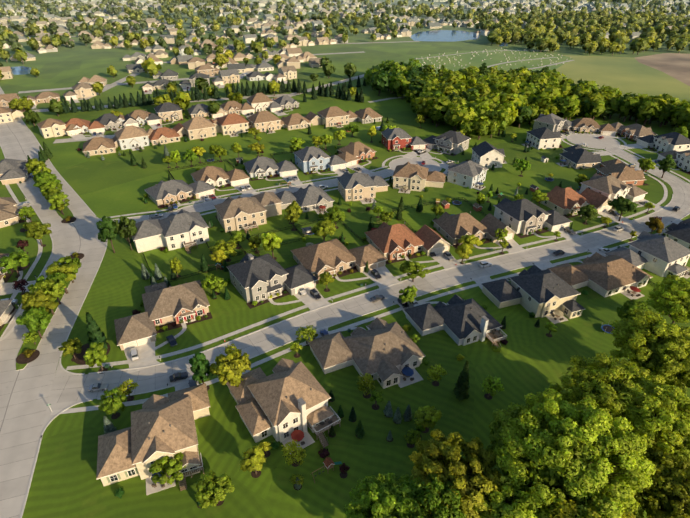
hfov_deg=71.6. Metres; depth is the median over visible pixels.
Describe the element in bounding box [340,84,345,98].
conifer tree
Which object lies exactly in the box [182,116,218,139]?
house
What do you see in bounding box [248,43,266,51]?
house
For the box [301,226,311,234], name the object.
shed
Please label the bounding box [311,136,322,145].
tree
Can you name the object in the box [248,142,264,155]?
tree
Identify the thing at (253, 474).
shrubs
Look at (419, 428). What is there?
young tree
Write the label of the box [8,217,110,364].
mulch islands
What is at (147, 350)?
driveways
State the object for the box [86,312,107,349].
conifer tree
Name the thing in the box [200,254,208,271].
conifer tree
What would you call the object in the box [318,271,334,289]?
tree
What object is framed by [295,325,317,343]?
young tree
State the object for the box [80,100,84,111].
conifer tree
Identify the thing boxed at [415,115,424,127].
tree
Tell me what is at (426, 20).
house
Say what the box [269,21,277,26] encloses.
house
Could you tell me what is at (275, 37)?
house
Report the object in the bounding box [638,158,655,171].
tree
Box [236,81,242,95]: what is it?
conifer tree
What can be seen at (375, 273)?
car
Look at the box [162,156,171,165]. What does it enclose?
tree
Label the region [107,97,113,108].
conifer tree
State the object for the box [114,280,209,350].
house
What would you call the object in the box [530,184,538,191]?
shed
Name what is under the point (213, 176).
house
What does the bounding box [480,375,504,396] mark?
young tree
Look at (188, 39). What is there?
house
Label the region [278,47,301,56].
house
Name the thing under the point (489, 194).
young tree
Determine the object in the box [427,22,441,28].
house
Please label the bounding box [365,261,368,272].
conifer tree
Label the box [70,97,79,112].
conifer tree
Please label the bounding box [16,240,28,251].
young tree
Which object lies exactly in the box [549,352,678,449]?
tree
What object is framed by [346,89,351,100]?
conifer tree
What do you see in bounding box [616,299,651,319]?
tree
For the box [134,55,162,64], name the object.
house
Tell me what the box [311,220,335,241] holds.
tree
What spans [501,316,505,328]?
conifer tree
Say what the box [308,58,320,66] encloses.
house
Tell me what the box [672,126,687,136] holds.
tree
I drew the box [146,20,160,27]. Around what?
house
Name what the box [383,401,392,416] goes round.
conifer tree
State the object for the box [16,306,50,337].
tree
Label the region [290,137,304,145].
tree
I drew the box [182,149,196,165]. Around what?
tree
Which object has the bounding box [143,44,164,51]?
house
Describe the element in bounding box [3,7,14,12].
house
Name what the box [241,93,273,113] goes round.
house
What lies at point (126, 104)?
conifer tree
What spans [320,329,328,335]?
car
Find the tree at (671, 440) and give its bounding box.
[605,375,689,477]
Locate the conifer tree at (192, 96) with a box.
[191,89,194,100]
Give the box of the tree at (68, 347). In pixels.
[58,337,82,358]
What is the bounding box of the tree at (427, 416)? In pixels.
[414,406,441,428]
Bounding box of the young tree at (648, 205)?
[644,202,654,212]
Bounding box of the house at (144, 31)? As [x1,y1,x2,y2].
[141,27,156,33]
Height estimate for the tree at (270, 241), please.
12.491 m
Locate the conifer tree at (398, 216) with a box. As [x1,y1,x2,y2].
[395,205,401,219]
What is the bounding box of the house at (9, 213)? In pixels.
[0,197,21,227]
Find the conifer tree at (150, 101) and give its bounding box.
[148,94,152,104]
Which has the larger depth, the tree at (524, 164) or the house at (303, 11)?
the house at (303, 11)
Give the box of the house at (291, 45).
[276,43,296,47]
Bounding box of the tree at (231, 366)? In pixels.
[209,344,251,386]
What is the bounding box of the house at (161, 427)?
[96,383,209,494]
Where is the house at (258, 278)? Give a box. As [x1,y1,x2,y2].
[226,253,317,302]
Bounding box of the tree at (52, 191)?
[43,187,59,201]
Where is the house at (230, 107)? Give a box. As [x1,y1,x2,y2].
[210,101,241,117]
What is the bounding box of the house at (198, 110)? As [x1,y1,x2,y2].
[187,103,226,117]
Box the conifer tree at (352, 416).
[348,407,356,421]
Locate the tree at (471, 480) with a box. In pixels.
[409,429,513,517]
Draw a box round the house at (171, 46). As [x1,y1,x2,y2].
[168,43,191,49]
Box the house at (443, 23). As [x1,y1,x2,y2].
[439,20,452,25]
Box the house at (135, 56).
[123,52,145,60]
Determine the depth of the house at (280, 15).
901.02 m
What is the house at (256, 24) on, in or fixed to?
on the ground at (528, 358)
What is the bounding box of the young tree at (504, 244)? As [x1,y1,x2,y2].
[499,239,508,252]
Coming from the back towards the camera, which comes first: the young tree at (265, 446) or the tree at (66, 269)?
the tree at (66, 269)
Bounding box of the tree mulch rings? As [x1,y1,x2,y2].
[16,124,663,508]
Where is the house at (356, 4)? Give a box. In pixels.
[353,2,360,7]
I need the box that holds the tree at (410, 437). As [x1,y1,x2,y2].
[404,428,420,445]
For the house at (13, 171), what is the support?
on the ground at (528, 358)
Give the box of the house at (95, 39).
[90,35,100,42]
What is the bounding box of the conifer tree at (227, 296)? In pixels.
[224,288,230,299]
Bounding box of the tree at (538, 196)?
[532,190,548,205]
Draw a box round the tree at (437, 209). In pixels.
[431,204,443,218]
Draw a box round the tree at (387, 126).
[381,125,398,130]
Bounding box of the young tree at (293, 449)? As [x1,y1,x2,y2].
[281,439,306,464]
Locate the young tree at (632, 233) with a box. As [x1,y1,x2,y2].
[630,230,636,239]
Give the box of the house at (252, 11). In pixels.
[248,9,259,14]
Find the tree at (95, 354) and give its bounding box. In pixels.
[83,342,107,370]
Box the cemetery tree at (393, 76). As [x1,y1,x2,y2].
[363,58,435,98]
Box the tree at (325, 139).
[320,134,332,148]
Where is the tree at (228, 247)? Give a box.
[209,239,236,260]
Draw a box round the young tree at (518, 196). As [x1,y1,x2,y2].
[514,194,523,199]
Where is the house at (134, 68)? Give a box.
[126,64,144,72]
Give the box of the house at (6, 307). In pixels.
[0,299,13,325]
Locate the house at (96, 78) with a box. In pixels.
[78,75,106,85]
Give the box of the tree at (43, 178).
[33,171,60,187]
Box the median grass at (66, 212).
[16,171,79,369]
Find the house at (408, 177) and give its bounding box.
[392,162,445,193]
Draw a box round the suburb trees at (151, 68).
[0,0,689,125]
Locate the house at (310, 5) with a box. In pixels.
[304,3,313,7]
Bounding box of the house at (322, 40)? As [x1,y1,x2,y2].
[315,37,335,44]
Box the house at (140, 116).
[116,110,149,124]
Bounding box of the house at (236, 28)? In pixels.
[223,25,240,32]
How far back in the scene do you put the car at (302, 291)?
160.52 m
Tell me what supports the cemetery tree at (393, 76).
on the ground at (528, 358)
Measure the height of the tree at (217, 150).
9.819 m
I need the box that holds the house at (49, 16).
[45,14,54,18]
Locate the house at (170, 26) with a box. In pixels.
[166,24,182,29]
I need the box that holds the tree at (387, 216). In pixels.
[380,211,393,221]
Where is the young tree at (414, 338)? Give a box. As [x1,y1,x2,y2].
[410,334,419,343]
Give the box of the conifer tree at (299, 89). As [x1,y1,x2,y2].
[296,79,301,93]
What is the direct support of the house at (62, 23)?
on the ground at (528, 358)
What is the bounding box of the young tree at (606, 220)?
[601,216,611,226]
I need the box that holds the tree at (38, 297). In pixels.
[20,288,58,313]
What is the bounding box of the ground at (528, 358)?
[0,0,689,517]
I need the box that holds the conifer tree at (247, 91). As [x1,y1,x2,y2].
[245,81,250,95]
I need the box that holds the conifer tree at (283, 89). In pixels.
[281,78,286,92]
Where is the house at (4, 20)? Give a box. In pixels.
[0,17,11,23]
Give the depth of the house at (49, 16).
907.49 m
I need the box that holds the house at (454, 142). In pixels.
[423,130,470,154]
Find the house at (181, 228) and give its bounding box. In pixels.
[132,209,209,253]
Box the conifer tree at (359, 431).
[355,420,364,438]
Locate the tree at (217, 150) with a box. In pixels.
[209,145,226,161]
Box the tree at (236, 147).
[231,142,241,157]
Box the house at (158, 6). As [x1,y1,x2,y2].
[153,4,161,9]
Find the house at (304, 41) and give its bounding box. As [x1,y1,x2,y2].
[296,37,314,45]
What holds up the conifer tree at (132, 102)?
on the ground at (528, 358)
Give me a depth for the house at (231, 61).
500.15 m
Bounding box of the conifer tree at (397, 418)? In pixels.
[393,407,401,423]
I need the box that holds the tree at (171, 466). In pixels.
[149,452,185,484]
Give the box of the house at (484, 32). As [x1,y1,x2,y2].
[473,28,492,35]
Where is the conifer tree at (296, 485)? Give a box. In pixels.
[294,477,300,489]
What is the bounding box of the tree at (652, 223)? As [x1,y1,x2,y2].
[645,217,663,233]
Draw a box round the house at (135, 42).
[132,37,147,44]
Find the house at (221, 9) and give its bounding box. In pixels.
[219,7,232,12]
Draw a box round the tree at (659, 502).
[627,446,689,517]
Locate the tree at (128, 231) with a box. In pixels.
[114,215,137,250]
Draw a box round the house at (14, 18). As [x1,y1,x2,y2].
[10,16,19,20]
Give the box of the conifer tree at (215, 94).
[213,85,218,98]
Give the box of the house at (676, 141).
[636,132,689,151]
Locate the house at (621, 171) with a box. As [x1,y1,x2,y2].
[596,159,645,185]
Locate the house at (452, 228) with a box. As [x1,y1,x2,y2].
[432,211,516,244]
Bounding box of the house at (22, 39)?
[17,35,30,41]
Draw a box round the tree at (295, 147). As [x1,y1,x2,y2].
[290,142,301,151]
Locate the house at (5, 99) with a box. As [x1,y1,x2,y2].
[0,93,19,106]
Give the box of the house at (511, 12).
[504,10,516,14]
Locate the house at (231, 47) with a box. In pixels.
[225,44,242,51]
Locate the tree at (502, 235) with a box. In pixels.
[495,228,507,242]
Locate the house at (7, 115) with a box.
[0,107,25,122]
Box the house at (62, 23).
[56,21,66,26]
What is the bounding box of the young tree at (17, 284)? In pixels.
[12,279,28,293]
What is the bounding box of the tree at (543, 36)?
[483,8,689,55]
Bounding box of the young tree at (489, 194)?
[486,191,492,201]
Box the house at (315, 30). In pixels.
[311,26,324,31]
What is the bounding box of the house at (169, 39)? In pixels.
[155,35,174,43]
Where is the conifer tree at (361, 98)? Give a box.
[358,88,363,102]
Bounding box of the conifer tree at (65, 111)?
[60,97,68,113]
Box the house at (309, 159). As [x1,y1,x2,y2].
[293,145,346,172]
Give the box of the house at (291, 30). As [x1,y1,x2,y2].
[282,26,298,33]
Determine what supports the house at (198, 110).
on the ground at (528, 358)
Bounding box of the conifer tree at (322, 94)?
[320,83,324,96]
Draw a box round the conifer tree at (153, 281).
[151,276,156,284]
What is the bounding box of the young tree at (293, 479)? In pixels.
[290,474,304,484]
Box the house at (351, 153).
[337,141,375,166]
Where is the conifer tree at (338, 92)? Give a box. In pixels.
[335,83,340,98]
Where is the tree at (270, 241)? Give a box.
[261,232,282,257]
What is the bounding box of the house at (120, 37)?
[117,31,131,39]
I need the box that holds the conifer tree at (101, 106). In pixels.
[99,99,104,109]
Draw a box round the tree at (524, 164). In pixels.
[513,159,530,175]
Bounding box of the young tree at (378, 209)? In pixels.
[373,206,383,216]
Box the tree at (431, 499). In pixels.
[389,471,465,517]
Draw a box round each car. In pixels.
[1,298,17,304]
[18,202,29,206]
[88,383,108,391]
[130,347,138,360]
[149,213,162,218]
[166,335,176,346]
[167,204,172,211]
[169,372,188,381]
[188,379,196,386]
[299,287,306,295]
[310,288,320,299]
[318,185,327,188]
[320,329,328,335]
[370,295,384,301]
[371,269,381,278]
[397,298,408,308]
[409,299,418,306]
[443,251,453,260]
[478,261,491,267]
[552,250,564,255]
[564,226,575,234]
[598,247,609,252]
[608,209,619,215]
[613,226,624,231]
[672,206,679,211]
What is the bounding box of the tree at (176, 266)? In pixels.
[169,257,182,276]
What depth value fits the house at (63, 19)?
838.70 m
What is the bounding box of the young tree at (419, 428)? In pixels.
[415,425,424,436]
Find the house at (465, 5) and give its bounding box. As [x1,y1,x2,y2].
[458,3,467,8]
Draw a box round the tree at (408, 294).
[398,285,417,302]
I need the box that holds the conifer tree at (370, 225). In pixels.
[367,216,374,230]
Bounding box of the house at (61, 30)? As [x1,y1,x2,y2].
[54,27,68,33]
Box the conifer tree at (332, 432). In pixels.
[329,425,334,435]
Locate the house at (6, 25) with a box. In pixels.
[0,22,11,27]
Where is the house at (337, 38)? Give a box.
[331,34,348,42]
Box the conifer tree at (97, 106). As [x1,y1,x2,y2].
[94,98,99,110]
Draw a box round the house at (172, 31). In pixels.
[167,28,177,35]
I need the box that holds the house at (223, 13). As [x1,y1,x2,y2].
[217,12,231,15]
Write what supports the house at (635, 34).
on the ground at (528, 358)
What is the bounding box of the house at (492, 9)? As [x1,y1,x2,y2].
[488,8,498,12]
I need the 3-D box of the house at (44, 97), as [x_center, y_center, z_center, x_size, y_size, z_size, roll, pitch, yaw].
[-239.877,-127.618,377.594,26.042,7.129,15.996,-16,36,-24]
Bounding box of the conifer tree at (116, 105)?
[114,96,119,108]
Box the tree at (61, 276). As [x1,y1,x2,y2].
[35,272,68,304]
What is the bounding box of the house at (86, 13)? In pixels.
[82,10,91,14]
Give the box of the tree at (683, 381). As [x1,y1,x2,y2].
[639,332,689,393]
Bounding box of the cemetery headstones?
[416,48,570,69]
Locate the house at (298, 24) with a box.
[294,21,305,28]
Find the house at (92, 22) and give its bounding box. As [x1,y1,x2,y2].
[88,18,102,24]
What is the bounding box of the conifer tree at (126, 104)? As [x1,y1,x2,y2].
[123,93,129,107]
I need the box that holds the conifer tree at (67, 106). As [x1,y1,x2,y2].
[64,99,70,111]
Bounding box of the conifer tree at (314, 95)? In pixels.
[311,86,316,99]
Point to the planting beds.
(170, 327)
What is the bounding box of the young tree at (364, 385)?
[356,373,374,395]
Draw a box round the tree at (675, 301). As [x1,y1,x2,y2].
[645,277,689,323]
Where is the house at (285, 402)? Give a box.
[226,358,340,453]
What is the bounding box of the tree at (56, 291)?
[27,278,64,313]
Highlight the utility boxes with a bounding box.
[104,127,648,367]
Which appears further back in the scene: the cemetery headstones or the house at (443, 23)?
the house at (443, 23)
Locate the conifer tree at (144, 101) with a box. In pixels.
[142,90,147,105]
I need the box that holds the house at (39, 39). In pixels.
[35,37,51,46]
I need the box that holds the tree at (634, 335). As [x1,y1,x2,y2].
[609,308,689,384]
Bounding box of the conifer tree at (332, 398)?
[328,390,334,400]
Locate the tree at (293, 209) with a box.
[285,200,302,229]
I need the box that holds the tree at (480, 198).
[476,192,484,204]
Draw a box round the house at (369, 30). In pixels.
[361,27,375,33]
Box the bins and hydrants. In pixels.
[19,115,645,341]
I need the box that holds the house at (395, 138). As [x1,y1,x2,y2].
[381,128,426,150]
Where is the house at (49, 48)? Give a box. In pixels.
[37,44,57,52]
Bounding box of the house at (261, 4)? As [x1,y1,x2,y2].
[258,1,266,6]
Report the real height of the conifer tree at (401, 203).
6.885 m
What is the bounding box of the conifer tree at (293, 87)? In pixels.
[291,79,295,91]
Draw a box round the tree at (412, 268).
[399,260,430,281]
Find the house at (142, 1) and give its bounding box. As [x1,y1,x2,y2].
[136,0,145,4]
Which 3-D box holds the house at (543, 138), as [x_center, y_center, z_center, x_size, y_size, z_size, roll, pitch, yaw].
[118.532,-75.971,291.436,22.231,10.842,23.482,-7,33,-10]
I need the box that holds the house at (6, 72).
[0,66,13,79]
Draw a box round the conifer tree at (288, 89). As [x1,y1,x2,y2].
[286,79,291,91]
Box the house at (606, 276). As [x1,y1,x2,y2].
[547,252,651,299]
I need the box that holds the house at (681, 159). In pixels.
[657,150,689,171]
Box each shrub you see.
[114,486,123,498]
[131,309,140,314]
[271,441,279,450]
[318,447,329,458]
[456,353,463,360]
[491,346,499,351]
[500,339,507,344]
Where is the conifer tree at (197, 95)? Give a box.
[194,84,201,100]
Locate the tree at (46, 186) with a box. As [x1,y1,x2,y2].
[40,181,62,195]
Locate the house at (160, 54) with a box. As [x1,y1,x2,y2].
[146,50,167,57]
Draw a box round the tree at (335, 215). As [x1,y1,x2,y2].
[323,206,345,227]
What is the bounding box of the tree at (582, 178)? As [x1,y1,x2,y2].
[575,174,588,189]
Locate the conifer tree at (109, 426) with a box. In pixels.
[103,416,116,433]
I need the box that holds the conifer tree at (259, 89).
[257,80,261,92]
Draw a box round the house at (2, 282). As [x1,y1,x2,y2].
[0,253,8,288]
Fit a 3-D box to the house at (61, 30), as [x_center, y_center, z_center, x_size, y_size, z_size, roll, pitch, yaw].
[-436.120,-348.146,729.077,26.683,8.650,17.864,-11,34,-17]
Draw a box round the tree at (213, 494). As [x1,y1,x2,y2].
[195,471,234,508]
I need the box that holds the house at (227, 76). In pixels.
[212,69,239,84]
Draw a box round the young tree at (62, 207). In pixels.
[58,205,64,214]
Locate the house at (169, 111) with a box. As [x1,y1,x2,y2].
[146,102,182,124]
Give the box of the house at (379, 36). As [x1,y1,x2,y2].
[370,33,390,39]
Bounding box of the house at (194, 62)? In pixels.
[187,57,213,68]
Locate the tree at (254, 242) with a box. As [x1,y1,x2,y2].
[248,235,261,251]
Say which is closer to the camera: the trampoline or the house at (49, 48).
the trampoline
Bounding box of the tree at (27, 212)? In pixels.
[18,206,35,221]
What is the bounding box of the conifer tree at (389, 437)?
[387,430,392,440]
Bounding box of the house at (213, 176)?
[191,166,249,186]
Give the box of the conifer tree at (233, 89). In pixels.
[231,82,235,92]
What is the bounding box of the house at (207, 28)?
[203,24,213,30]
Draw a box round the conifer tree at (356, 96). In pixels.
[355,89,358,100]
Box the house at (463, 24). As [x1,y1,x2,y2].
[456,21,473,27]
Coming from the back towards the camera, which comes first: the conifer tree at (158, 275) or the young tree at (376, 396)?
the conifer tree at (158, 275)
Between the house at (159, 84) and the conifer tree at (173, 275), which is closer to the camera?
the conifer tree at (173, 275)
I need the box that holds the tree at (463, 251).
[455,244,471,263]
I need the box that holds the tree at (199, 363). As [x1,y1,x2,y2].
[189,352,213,383]
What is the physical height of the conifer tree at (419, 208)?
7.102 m
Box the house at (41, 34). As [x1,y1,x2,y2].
[36,33,49,36]
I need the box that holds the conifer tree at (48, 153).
[43,142,52,158]
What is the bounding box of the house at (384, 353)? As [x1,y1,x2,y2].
[307,317,425,388]
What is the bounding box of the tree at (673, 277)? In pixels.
[662,274,678,283]
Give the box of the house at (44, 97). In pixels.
[27,91,59,104]
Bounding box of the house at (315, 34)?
[311,31,331,36]
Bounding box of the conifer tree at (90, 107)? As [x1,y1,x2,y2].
[87,99,93,111]
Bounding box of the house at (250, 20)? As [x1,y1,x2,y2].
[245,18,258,23]
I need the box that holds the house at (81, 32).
[77,31,91,37]
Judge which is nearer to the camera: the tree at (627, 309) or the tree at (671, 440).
the tree at (671, 440)
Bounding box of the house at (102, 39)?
[98,33,113,40]
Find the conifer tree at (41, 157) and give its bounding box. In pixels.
[38,151,45,162]
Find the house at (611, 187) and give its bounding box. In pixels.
[576,173,647,201]
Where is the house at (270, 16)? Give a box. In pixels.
[263,14,274,19]
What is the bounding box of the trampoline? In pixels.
[601,321,614,333]
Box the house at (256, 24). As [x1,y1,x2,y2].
[249,21,263,27]
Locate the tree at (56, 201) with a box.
[48,191,69,213]
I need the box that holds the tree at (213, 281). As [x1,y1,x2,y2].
[201,274,227,293]
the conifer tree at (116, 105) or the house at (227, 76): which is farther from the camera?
the house at (227, 76)
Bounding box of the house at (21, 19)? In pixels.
[18,16,27,22]
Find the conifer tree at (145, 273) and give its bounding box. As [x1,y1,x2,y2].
[141,263,149,279]
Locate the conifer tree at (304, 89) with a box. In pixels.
[302,81,306,92]
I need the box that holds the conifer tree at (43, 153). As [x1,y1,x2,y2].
[39,146,47,159]
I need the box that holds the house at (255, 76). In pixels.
[246,71,273,80]
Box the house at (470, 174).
[446,160,487,189]
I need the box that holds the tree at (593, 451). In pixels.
[491,388,655,517]
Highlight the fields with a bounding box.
[11,0,689,101]
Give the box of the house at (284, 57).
[279,54,295,61]
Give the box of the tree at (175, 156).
[170,150,180,166]
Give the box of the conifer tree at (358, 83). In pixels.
[356,75,360,86]
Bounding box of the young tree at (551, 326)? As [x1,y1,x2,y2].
[544,322,557,335]
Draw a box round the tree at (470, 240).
[458,234,482,248]
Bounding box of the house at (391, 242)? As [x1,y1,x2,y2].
[364,222,451,259]
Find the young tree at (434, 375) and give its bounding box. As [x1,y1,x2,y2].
[427,364,446,383]
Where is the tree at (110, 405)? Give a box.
[98,388,126,415]
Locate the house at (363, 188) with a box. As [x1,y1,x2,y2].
[336,171,388,203]
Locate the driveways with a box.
[0,74,682,390]
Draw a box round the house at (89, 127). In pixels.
[62,118,104,134]
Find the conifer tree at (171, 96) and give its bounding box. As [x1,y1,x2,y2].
[170,90,174,100]
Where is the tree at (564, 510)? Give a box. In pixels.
[540,484,640,517]
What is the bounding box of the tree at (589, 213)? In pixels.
[577,204,597,223]
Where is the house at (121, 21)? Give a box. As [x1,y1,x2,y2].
[112,19,127,23]
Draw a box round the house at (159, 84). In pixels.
[142,79,170,90]
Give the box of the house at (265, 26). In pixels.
[260,23,275,30]
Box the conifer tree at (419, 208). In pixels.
[416,197,422,211]
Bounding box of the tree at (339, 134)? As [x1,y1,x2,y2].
[333,130,345,144]
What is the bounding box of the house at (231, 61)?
[214,57,237,68]
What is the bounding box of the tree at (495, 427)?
[485,406,557,486]
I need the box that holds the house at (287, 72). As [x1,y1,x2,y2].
[273,66,296,80]
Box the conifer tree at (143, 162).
[141,157,146,167]
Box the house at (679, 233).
[664,218,689,248]
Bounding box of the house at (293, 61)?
[277,57,299,68]
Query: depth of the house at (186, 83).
422.63 m
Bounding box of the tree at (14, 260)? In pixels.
[0,250,28,275]
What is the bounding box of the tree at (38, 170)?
[32,164,51,181]
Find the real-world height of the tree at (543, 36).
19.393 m
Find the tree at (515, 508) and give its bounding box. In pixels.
[473,481,548,517]
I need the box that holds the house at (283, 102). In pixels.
[268,95,298,111]
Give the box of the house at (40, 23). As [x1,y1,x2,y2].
[36,21,48,28]
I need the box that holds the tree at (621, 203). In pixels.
[608,196,637,220]
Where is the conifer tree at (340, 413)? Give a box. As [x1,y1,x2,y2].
[337,405,343,417]
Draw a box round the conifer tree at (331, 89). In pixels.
[329,82,333,94]
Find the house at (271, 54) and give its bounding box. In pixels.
[259,49,279,58]
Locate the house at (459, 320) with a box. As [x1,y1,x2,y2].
[404,294,505,348]
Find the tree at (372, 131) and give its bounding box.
[367,125,376,141]
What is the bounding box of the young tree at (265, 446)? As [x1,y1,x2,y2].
[259,442,271,453]
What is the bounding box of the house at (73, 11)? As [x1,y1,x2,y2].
[70,9,78,14]
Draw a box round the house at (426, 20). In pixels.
[423,19,439,25]
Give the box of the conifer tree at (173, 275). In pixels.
[171,269,175,279]
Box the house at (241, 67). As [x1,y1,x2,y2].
[227,63,252,72]
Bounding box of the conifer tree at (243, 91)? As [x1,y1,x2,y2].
[241,82,245,95]
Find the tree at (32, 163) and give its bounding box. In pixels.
[26,158,46,171]
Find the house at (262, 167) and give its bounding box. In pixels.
[243,156,297,178]
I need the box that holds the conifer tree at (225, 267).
[223,261,228,271]
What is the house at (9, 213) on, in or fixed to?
on the ground at (528, 358)
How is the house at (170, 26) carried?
on the ground at (528, 358)
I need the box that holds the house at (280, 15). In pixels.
[277,13,286,19]
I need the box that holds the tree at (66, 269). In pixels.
[45,263,77,293]
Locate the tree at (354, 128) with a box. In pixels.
[344,123,358,135]
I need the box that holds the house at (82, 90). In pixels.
[63,82,96,99]
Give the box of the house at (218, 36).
[214,34,226,39]
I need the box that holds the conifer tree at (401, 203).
[397,197,404,210]
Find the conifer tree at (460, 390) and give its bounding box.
[453,360,469,400]
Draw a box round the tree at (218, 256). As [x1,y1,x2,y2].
[209,249,229,268]
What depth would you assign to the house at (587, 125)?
309.85 m
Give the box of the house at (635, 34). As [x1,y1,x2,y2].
[629,32,640,37]
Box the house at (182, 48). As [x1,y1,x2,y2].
[178,45,201,55]
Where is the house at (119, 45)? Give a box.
[112,40,132,47]
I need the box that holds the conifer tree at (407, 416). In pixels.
[403,405,412,420]
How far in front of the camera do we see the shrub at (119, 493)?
99.75 m
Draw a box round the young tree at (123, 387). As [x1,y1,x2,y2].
[115,379,138,398]
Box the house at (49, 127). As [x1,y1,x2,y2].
[36,118,81,137]
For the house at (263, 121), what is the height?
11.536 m
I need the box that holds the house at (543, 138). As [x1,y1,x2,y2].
[522,127,561,149]
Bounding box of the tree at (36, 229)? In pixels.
[22,220,51,245]
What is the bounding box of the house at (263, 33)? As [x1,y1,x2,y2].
[259,29,276,35]
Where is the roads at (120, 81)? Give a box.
[18,16,573,142]
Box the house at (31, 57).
[10,52,35,61]
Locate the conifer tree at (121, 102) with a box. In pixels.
[119,94,123,107]
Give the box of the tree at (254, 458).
[240,445,266,473]
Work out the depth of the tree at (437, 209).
203.77 m
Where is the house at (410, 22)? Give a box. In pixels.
[407,19,416,25]
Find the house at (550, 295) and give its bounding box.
[481,265,584,323]
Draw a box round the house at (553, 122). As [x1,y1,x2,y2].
[533,113,572,131]
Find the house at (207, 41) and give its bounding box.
[194,39,214,47]
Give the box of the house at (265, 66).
[250,62,273,71]
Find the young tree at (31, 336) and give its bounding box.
[22,331,38,344]
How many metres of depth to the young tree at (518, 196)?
216.91 m
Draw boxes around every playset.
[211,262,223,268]
[311,457,341,482]
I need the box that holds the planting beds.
[0,108,689,333]
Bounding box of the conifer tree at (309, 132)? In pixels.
[307,125,311,134]
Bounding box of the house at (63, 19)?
[56,17,72,23]
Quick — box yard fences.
[142,146,654,286]
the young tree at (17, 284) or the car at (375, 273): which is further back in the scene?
the car at (375, 273)
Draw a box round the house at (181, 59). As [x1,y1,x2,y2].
[170,55,192,64]
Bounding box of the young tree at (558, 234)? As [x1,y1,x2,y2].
[554,231,560,239]
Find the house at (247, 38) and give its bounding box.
[243,34,256,42]
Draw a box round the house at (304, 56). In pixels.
[296,52,316,61]
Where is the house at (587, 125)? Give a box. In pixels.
[571,118,617,135]
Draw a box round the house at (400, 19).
[396,17,408,21]
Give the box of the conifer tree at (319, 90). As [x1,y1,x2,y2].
[317,81,320,95]
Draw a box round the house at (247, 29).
[242,26,255,31]
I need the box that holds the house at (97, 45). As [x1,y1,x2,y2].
[91,41,111,48]
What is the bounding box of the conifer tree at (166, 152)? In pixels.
[164,144,169,157]
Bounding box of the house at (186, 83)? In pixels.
[179,73,209,87]
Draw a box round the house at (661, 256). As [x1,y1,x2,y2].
[604,231,689,278]
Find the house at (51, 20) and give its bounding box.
[47,19,57,23]
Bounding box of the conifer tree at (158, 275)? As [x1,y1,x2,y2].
[154,263,162,279]
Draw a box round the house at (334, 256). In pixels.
[291,238,387,279]
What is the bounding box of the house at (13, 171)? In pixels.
[0,158,28,184]
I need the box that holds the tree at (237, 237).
[230,231,245,247]
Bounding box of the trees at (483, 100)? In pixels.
[403,63,689,139]
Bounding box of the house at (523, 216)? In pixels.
[494,197,572,234]
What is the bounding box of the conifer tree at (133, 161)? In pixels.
[130,152,137,165]
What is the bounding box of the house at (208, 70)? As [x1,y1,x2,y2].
[194,65,219,75]
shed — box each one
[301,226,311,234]
[441,200,449,208]
[473,203,481,211]
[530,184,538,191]
[541,155,547,161]
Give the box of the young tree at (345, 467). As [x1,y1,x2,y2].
[339,463,349,474]
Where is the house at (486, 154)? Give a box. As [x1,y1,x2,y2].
[471,141,506,167]
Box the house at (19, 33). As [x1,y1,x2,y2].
[13,31,24,36]
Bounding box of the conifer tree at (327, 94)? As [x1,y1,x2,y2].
[325,84,330,96]
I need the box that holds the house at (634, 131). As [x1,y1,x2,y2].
[610,122,657,140]
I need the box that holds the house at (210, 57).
[206,53,220,61]
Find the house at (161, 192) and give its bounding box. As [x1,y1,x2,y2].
[144,180,215,205]
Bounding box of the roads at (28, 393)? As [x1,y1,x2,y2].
[0,87,689,517]
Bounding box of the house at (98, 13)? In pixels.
[92,11,105,15]
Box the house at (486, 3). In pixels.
[481,1,490,5]
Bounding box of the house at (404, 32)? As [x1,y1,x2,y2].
[396,28,411,36]
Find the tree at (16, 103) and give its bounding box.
[8,98,32,110]
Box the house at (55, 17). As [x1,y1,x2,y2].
[52,15,61,20]
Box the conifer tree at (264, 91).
[262,83,266,94]
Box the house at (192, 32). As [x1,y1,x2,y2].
[188,29,204,35]
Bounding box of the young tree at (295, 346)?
[290,342,302,355]
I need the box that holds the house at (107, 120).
[94,113,138,129]
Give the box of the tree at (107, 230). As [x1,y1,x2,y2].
[96,216,119,252]
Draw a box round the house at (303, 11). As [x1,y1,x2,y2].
[295,9,305,14]
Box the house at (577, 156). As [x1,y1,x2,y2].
[557,145,601,168]
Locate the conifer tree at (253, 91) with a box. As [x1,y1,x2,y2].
[251,81,256,94]
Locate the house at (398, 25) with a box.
[396,23,411,29]
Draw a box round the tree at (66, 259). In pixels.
[52,256,81,282]
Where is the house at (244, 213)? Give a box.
[214,192,282,233]
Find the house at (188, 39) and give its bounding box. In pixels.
[184,35,199,42]
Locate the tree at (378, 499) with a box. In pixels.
[344,472,427,517]
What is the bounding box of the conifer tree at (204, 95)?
[203,88,207,99]
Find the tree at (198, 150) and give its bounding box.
[191,146,205,162]
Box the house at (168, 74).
[153,69,177,79]
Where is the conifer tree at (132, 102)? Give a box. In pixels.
[129,93,135,106]
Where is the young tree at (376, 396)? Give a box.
[369,390,382,407]
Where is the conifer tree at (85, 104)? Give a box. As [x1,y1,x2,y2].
[83,98,87,110]
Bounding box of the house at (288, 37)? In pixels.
[284,34,300,39]
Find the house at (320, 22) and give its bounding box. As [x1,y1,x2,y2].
[311,20,324,26]
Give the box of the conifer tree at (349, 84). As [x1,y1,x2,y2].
[347,78,351,89]
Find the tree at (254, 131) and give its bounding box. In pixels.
[247,127,260,137]
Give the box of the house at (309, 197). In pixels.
[276,184,333,214]
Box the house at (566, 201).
[540,185,611,215]
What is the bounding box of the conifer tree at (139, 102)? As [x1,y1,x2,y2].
[136,91,142,105]
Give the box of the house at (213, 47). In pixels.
[206,43,226,53]
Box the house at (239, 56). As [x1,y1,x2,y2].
[233,52,253,60]
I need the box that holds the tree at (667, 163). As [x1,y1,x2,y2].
[657,154,675,177]
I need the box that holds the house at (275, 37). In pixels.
[263,34,277,41]

